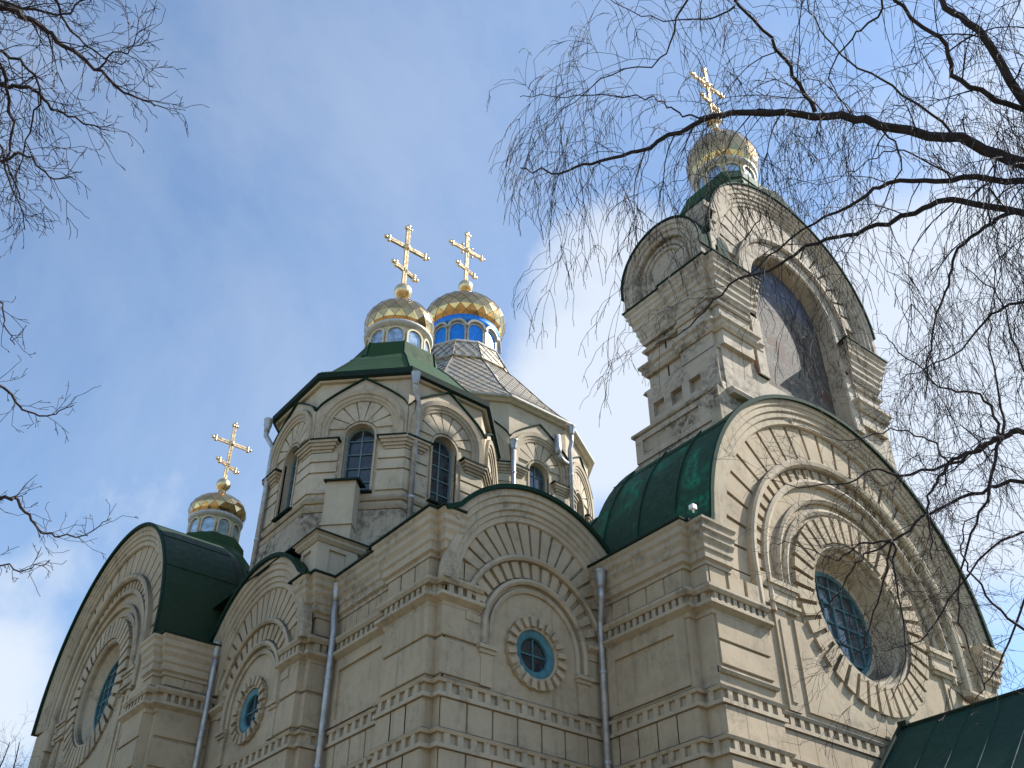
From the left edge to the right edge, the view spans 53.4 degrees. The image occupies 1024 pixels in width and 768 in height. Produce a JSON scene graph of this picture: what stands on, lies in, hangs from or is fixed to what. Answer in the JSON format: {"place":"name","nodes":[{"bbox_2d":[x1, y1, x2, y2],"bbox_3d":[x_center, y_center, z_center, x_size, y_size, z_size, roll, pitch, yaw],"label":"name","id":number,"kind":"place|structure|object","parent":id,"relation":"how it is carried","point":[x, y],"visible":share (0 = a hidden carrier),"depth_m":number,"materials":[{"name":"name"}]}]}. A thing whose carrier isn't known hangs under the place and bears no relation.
{"place":"outdoors","nodes":[
{"label":"outdoors","id":0,"kind":"place"},
{"bbox_2d":[0,706,63,767],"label":"bare tree","id":1,"kind":"object","parent":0,"point":[14,766],"visible":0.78,"depth_m":29.36,"materials":[{"name":"brown plant"}]},
{"bbox_2d":[0,0,208,596],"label":"bare tree","id":2,"kind":"object","parent":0,"point":[13,8],"visible":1,"depth_m":7.40,"materials":[{"name":"brown plant"}]},
{"bbox_2d":[0,0,1023,767],"label":"sky","id":3,"kind":"structure","parent":0,"point":[241,259],"materials":[{"name":"blue"}]},
{"bbox_2d":[28,67,1023,767],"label":"church","id":4,"kind":"structure","parent":0,"point":[444,569],"depth_m":24.79,"materials":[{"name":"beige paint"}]},
{"bbox_2d":[688,503,696,512],"bbox_3d":[3.805,2.625,21.426,0.120,0.180,0.120,26,-44,-29],"label":"floodlight","id":5,"kind":"object","parent":4,"relation":"attached to","point":[692,507],"visible":1,"depth_m":21.41,"materials":[{"name":"white metal"}]},
{"bbox_2d":[486,0,1023,571],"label":"birch tree","id":6,"kind":"object","parent":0,"point":[1004,156],"visible":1,"depth_m":8.65,"materials":[{"name":"brown plant"}]},
{"bbox_2d":[692,236,1023,766],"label":"bare tree","id":7,"kind":"object","parent":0,"point":[978,449],"visible":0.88,"depth_m":11.75,"materials":[{"name":"brown plant"}]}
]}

